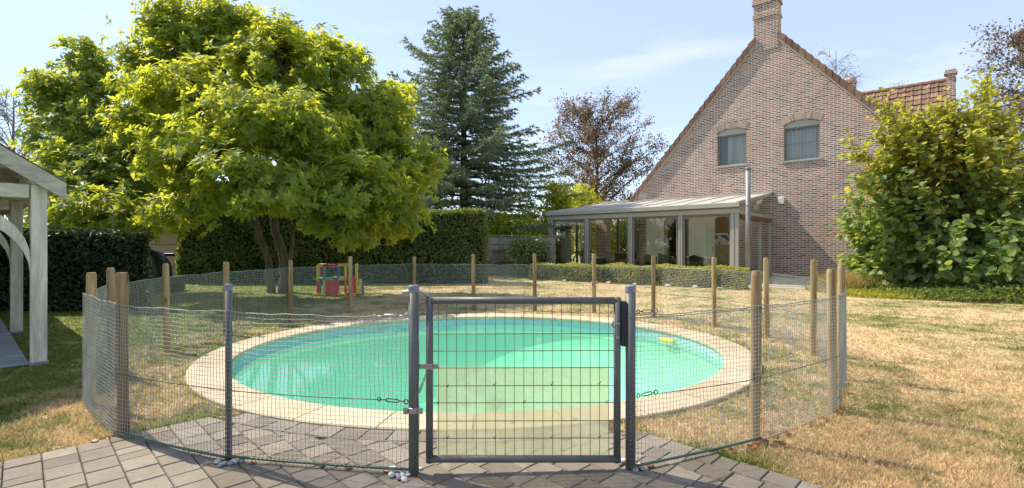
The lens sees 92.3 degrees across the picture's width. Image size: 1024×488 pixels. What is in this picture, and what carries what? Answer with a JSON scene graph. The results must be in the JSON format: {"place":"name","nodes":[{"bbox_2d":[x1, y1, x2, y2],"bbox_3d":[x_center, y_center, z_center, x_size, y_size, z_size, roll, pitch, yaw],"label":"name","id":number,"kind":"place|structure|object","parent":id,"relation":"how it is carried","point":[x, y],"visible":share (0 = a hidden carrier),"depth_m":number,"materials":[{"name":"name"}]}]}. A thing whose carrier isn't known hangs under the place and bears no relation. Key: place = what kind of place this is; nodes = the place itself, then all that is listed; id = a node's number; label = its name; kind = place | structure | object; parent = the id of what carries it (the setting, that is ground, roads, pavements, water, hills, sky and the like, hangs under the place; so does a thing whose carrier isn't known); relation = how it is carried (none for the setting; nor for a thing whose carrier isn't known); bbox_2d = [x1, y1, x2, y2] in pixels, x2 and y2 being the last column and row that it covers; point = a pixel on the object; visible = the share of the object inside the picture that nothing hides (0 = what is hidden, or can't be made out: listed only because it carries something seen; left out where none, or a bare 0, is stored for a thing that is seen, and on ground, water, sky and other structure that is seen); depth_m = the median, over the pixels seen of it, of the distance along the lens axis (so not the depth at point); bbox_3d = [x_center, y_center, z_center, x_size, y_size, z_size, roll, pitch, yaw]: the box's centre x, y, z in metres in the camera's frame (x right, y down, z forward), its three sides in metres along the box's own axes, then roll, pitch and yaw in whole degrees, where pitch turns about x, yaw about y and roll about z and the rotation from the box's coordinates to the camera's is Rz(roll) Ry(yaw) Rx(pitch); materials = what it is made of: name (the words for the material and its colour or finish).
{"place":"outdoors","nodes":[
{"label":"outdoors","id":0,"kind":"place"},
{"bbox_2d":[0,413,823,487],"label":"terrace","id":1,"kind":"structure","parent":0,"point":[120,462],"depth_m":2.73,"materials":[{"name":"stone"}]},
{"bbox_2d":[213,458,221,463],"bbox_3d":[-1.647,1.219,2.754,0.045,0.019,0.044,-8,12,-22],"label":"pebble","id":2,"kind":"object","parent":1,"relation":"on","point":[217,461],"visible":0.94,"depth_m":2.75,"materials":[{"name":"grey stone"}]},
{"bbox_2d":[226,460,233,465],"bbox_3d":[-1.567,1.218,2.731,0.044,0.025,0.030,-7,-8,-11],"label":"pebble","id":3,"kind":"object","parent":1,"relation":"on","point":[228,463],"visible":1,"depth_m":2.72,"materials":[{"name":"grey stone"}]},
{"bbox_2d":[388,471,395,477],"bbox_3d":[-0.633,1.217,2.594,0.041,0.028,0.035,0,0,-29],"label":"pebble","id":4,"kind":"object","parent":1,"relation":"on","point":[391,474],"visible":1,"depth_m":2.58,"materials":[{"name":"white stone"}]},
{"bbox_2d":[401,476,408,481],"bbox_3d":[-0.556,1.218,2.549,0.039,0.026,0.039,0,0,-9],"label":"pebble","id":5,"kind":"object","parent":1,"relation":"on","point":[404,479],"visible":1,"depth_m":2.54,"materials":[{"name":"white stone"}]},
{"bbox_2d":[0,245,1023,487],"bbox_3d":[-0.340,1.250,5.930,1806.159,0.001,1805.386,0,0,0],"label":"lawn ground","id":6,"kind":"structure","parent":0,"point":[490,278],"depth_m":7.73,"materials":[{"name":"plant"}]},
{"bbox_2d":[0,318,28,368],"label":"shelter floor","id":7,"kind":"structure","parent":6,"relation":"on","point":[12,355],"depth_m":5.51,"materials":[{"name":"grey concrete"}]},
{"bbox_2d":[0,143,66,366],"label":"wooden shelter","id":8,"kind":"object","parent":7,"relation":"on","point":[29,184],"visible":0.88,"depth_m":5.08,"materials":[{"name":"white wood"}]},
{"bbox_2d":[0,85,50,223],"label":"birch tree","id":9,"kind":"object","parent":6,"relation":"on","point":[11,121],"visible":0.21,"depth_m":23.95,"materials":[{"name":"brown plant"}]},
{"bbox_2d":[0,224,156,311],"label":"ivy hedge","id":10,"kind":"object","parent":6,"relation":"on","point":[75,255],"visible":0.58,"depth_m":9.11,"materials":[{"name":"green plant"}]},
{"bbox_2d":[0,34,177,245],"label":"broadleaf tree","id":11,"kind":"object","parent":6,"relation":"on","point":[105,189],"visible":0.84,"depth_m":12.22,"materials":[{"name":"green plant"}]},
{"bbox_2d":[144,248,184,291],"bbox_3d":[-9.473,0.680,13.000,1.318,1.192,0.600,0,0,0],"label":"covered parasol","id":12,"kind":"object","parent":6,"relation":"on","point":[158,259],"visible":0.54,"depth_m":12.84,"materials":[{"name":"black fabric"}]},
{"bbox_2d":[143,192,230,276],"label":"garden shed","id":13,"kind":"structure","parent":6,"relation":"on","point":[168,244],"depth_m":17.57,"materials":[{"name":"wood"}]},
{"bbox_2d":[79,0,448,292],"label":"magnolia tree","id":14,"kind":"object","parent":6,"relation":"on","point":[339,172],"visible":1,"depth_m":10.62,"materials":[{"name":"green plant"}]},
{"bbox_2d":[175,207,489,283],"bbox_3d":[-5.734,0.066,16.146,10.062,2.545,1.649,0,0,0],"label":"laurel hedge","id":15,"kind":"object","parent":6,"relation":"on","point":[461,236],"visible":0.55,"depth_m":15.53,"materials":[{"name":"green plant"}]},
{"bbox_2d":[313,263,363,295],"bbox_3d":[-4.291,0.883,12.150,1.262,0.818,0.580,0,0,0],"label":"play frame","id":16,"kind":"object","parent":6,"relation":"on","point":[330,281],"visible":0.67,"depth_m":11.87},
{"bbox_2d":[0,312,804,479],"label":"grass fringe","id":17,"kind":"object","parent":6,"relation":"on","point":[725,453],"depth_m":3.12,"materials":[{"name":"green plant"}]},
{"bbox_2d":[82,253,846,476],"bbox_3d":[-0.310,0.720,6.100,7.531,1.104,7.010,0,0,0],"label":"pool fence","id":18,"kind":"object","parent":6,"relation":"on","point":[114,318],"visible":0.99,"depth_m":3.11,"materials":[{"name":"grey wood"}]},
{"bbox_2d":[402,290,626,463],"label":"pool gate","id":19,"kind":"structure","parent":18,"relation":"attached to","point":[619,325],"depth_m":2.65,"materials":[{"name":"metal"}]},
{"bbox_2d":[185,313,761,431],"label":"swimming pool","id":20,"kind":"structure","parent":6,"relation":"in","point":[471,345],"depth_m":7.13,"materials":[{"name":"liquid"}]},
{"bbox_2d":[659,337,674,342],"bbox_3d":[2.163,1.341,6.862,0.070,0.042,0.260,0,0,-26],"label":"pool float","id":21,"kind":"object","parent":20,"relation":"on","point":[668,340],"visible":0.84,"depth_m":6.83,"materials":[{"name":"yellow plastic"}]},
{"bbox_2d":[386,5,583,266],"bbox_3d":[-2.423,-4.936,22.981,12.851,12.381,10.697,0,0,-39],"label":"blue spruce","id":22,"kind":"object","parent":6,"relation":"on","point":[479,60],"visible":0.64,"depth_m":21.80,"materials":[{"name":"green plant"}]},
{"bbox_2d":[487,235,556,274],"bbox_3d":[0.327,0.450,19.995,2.978,1.601,0.110,0,0,0],"label":"plank fence","id":23,"kind":"object","parent":6,"relation":"on","point":[496,243],"visible":0.49,"depth_m":19.98,"materials":[{"name":"grey wood"}]},
{"bbox_2d":[487,204,561,255],"bbox_3d":[0.272,-0.206,21.225,3.830,3.058,2.925,0,0,0],"label":"yellow bush","id":24,"kind":"object","parent":6,"relation":"on","point":[503,220],"visible":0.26,"depth_m":20.75,"materials":[{"name":"green plant"}]},
{"bbox_2d":[500,229,556,277],"bbox_3d":[0.652,0.367,18.683,2.221,1.847,1.957,0,0,-33],"label":"dark bush","id":25,"kind":"object","parent":6,"relation":"on","point":[523,250],"visible":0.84,"depth_m":18.34,"materials":[{"name":"green plant"}]},
{"bbox_2d":[531,174,582,262],"bbox_3d":[2.115,-0.999,22.796,2.571,4.513,2.525,0,0,0],"label":"yellow bush","id":26,"kind":"object","parent":6,"relation":"on","point":[559,202],"visible":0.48,"depth_m":22.44,"materials":[{"name":"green plant"}]},
{"bbox_2d":[558,222,572,263],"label":"brick pier","id":27,"kind":"structure","parent":6,"relation":"on","point":[566,245],"depth_m":22.00,"materials":[{"name":"brick"}]},
{"bbox_2d":[559,183,616,262],"bbox_3d":[3.866,-1.019,25.605,3.480,4.556,3.210,0,0,25],"label":"yellow bush","id":28,"kind":"object","parent":6,"relation":"on","point":[583,201],"visible":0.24,"depth_m":25.20,"materials":[{"name":"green plant"}]},
{"bbox_2d":[536,86,669,233],"bbox_3d":[5.079,-4.082,29.926,7.654,10.713,8.312,0,0,-43],"label":"copper beech tree","id":29,"kind":"object","parent":6,"relation":"on","point":[597,155],"visible":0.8,"depth_m":29.19,"materials":[{"name":"brown plant"}]},
{"bbox_2d":[592,220,637,252],"bbox_3d":[6.004,-0.129,28.115,4.144,2.795,3.054,0,0,0],"label":"garden bush","id":30,"kind":"object","parent":6,"relation":"on","point":[613,230],"visible":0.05,"depth_m":27.19,"materials":[{"name":"green plant"}]},
{"bbox_2d":[611,219,637,258],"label":"garden bush","id":31,"kind":"object","parent":6,"relation":"on","point":[623,235],"visible":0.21,"depth_m":25.41,"materials":[{"name":"green plant"}]},
{"bbox_2d":[528,262,748,289],"bbox_3d":[3.639,0.933,15.547,7.152,0.736,0.716,0,0,35],"label":"box hedge","id":32,"kind":"object","parent":6,"relation":"on","point":[640,277],"visible":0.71,"depth_m":14.97,"materials":[{"name":"green plant"}]},
{"bbox_2d":[545,191,772,278],"bbox_3d":[5.660,-0.355,19.599,7.660,3.310,4.290,0,0,41],"label":"conservatory","id":33,"kind":"object","parent":6,"relation":"on","point":[603,214],"visible":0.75,"depth_m":18.23,"materials":[{"name":"grey metal"}]},
{"bbox_2d":[578,249,592,263],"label":"potted plant","id":34,"kind":"object","parent":33,"relation":"on","point":[582,254],"visible":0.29,"depth_m":21.95,"materials":[{"name":"green plant"}]},
{"bbox_2d":[596,253,639,266],"bbox_3d":[4.541,0.800,21.397,1.750,0.800,0.950,0,0,41],"label":"wicker sofa","id":35,"kind":"object","parent":33,"relation":"on","point":[615,257],"visible":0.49,"depth_m":21.66,"materials":[{"name":"grey wicker"}]},
{"bbox_2d":[643,254,656,264],"bbox_3d":[5.452,0.814,19.359,0.540,0.847,0.467,0,0,41],"label":"dining chair","id":36,"kind":"object","parent":33,"relation":"on","point":[647,259],"visible":0.48,"depth_m":19.20,"materials":[{"name":"black plastic"}]},
{"bbox_2d":[658,254,672,264],"bbox_3d":[5.904,0.814,18.965,0.540,0.847,0.467,0,0,41],"label":"dining chair","id":37,"kind":"object","parent":33,"relation":"on","point":[662,258],"visible":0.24,"depth_m":18.78,"materials":[{"name":"black plastic"}]},
{"bbox_2d":[673,255,687,265],"bbox_3d":[6.356,0.814,18.571,0.540,0.847,0.467,0,0,41],"label":"dining chair","id":38,"kind":"object","parent":33,"relation":"on","point":[675,260],"visible":0.3,"depth_m":18.47,"materials":[{"name":"black plastic"}]},
{"bbox_2d":[657,256,711,265],"bbox_3d":[6.631,0.870,19.343,2.400,0.729,0.900,0,0,41],"label":"dining table","id":39,"kind":"object","parent":33,"relation":"on","point":[704,260],"visible":0.21,"depth_m":18.40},
{"bbox_2d":[650,238,668,255],"bbox_3d":[5.957,0.132,19.884,0.528,0.743,0.724,0,0,-31],"label":"orchid","id":40,"kind":"object","parent":39,"relation":"on","point":[659,244],"visible":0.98,"depth_m":19.85,"materials":[{"name":"white plant"}]},
{"bbox_2d":[688,255,704,265],"bbox_3d":[6.809,0.814,18.177,0.540,0.847,0.467,0,0,41],"label":"dining chair","id":41,"kind":"object","parent":33,"relation":"on","point":[694,260],"visible":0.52,"depth_m":17.99,"materials":[{"name":"black plastic"}]},
{"bbox_2d":[773,440,786,444],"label":"dead leaf","id":42,"kind":"object","parent":6,"relation":"on","point":[779,442],"visible":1,"depth_m":3.03,"materials":[{"name":"brown plant"}]},
{"bbox_2d":[629,0,957,277],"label":"brick house","id":43,"kind":"structure","parent":6,"relation":"on","point":[778,112],"depth_m":18.78,"materials":[{"name":"brick"}]},
{"bbox_2d":[646,219,663,265],"bbox_3d":[6.334,0.065,21.795,0.830,2.330,0.086,0,0,41],"label":"white door","id":44,"kind":"structure","parent":43,"relation":"in","point":[654,227],"depth_m":21.80,"materials":[{"name":"metal"}]},
{"bbox_2d":[668,219,686,263],"bbox_3d":[7.094,0.090,21.145,0.830,2.280,0.066,0,0,41],"label":"glazed door","id":45,"kind":"structure","parent":43,"relation":"in","point":[672,224],"depth_m":21.23,"materials":[{"name":"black glass"}]},
{"bbox_2d":[689,217,716,267],"bbox_3d":[7.928,0.065,20.428,1.170,2.330,0.052,0,0,41],"label":"white door","id":46,"kind":"structure","parent":43,"relation":"in","point":[701,230],"depth_m":20.42,"materials":[{"name":"metal"}]},
{"bbox_2d":[714,122,748,167],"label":"window","id":47,"kind":"structure","parent":43,"relation":"in","point":[731,142],"depth_m":19.87,"materials":[{"name":"glass"}]},
{"bbox_2d":[778,197,784,203],"bbox_3d":[10.121,-1.631,18.477,0.200,0.260,0.120,0,0,41],"label":"wall light","id":48,"kind":"object","parent":43,"relation":"attached to","point":[781,200],"visible":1,"depth_m":18.43,"materials":[{"name":"white plastic"}]},
{"bbox_2d":[779,112,823,162],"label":"window","id":49,"kind":"structure","parent":43,"relation":"in","point":[801,136],"depth_m":18.22,"materials":[{"name":"glass"}]},
{"bbox_2d":[816,46,866,90],"bbox_3d":[24.748,-7.020,38.005,4.977,16.548,4.570,0,0,0],"label":"birch tree","id":50,"kind":"object","parent":6,"relation":"on","point":[835,66],"visible":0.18,"depth_m":37.94,"materials":[{"name":"brown plant"}]},
{"bbox_2d":[803,269,885,289],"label":"ornamental grass","id":51,"kind":"object","parent":6,"relation":"on","point":[853,281],"depth_m":12.78,"materials":[{"name":"plant"}]},
{"bbox_2d":[803,285,957,299],"bbox_3d":[8.902,1.144,12.014,2.098,0.296,2.883,0,0,0],"label":"yellow ground cover","id":52,"kind":"object","parent":6,"relation":"on","point":[852,292],"visible":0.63,"depth_m":11.48,"materials":[{"name":"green plant"}]},
{"bbox_2d":[824,65,1023,290],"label":"hazel shrub","id":53,"kind":"object","parent":6,"relation":"on","point":[964,222],"visible":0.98,"depth_m":12.31,"materials":[{"name":"green plant"}]},
{"bbox_2d":[847,277,1023,303],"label":"ground cover","id":54,"kind":"object","parent":6,"relation":"on","point":[1006,293],"visible":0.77,"depth_m":10.91,"materials":[{"name":"green plant"}]},
{"bbox_2d":[960,18,1023,174],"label":"copper beech tree","id":55,"kind":"object","parent":6,"relation":"on","point":[1018,42],"visible":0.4,"depth_m":22.43,"materials":[{"name":"brown plant"}]},
{"bbox_2d":[0,0,1023,242],"label":"sky","id":56,"kind":"structure","parent":0,"point":[677,52],"materials":[{"name":"blue"}]},
{"bbox_2d":[750,277,824,289],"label":"path","id":57,"kind":"structure","parent":0,"point":[784,281],"depth_m":15.81,"materials":[{"name":"grey concrete"}]},
{"bbox_2d":[745,167,750,283],"bbox_3d":[7.152,-0.541,14.900,0.170,3.583,0.170,0,0,0],"label":"flue pipe","id":58,"kind":"object","parent":57,"relation":"on","point":[748,216],"visible":0.89,"depth_m":14.85,"materials":[{"name":"silver metal"}]}
]}

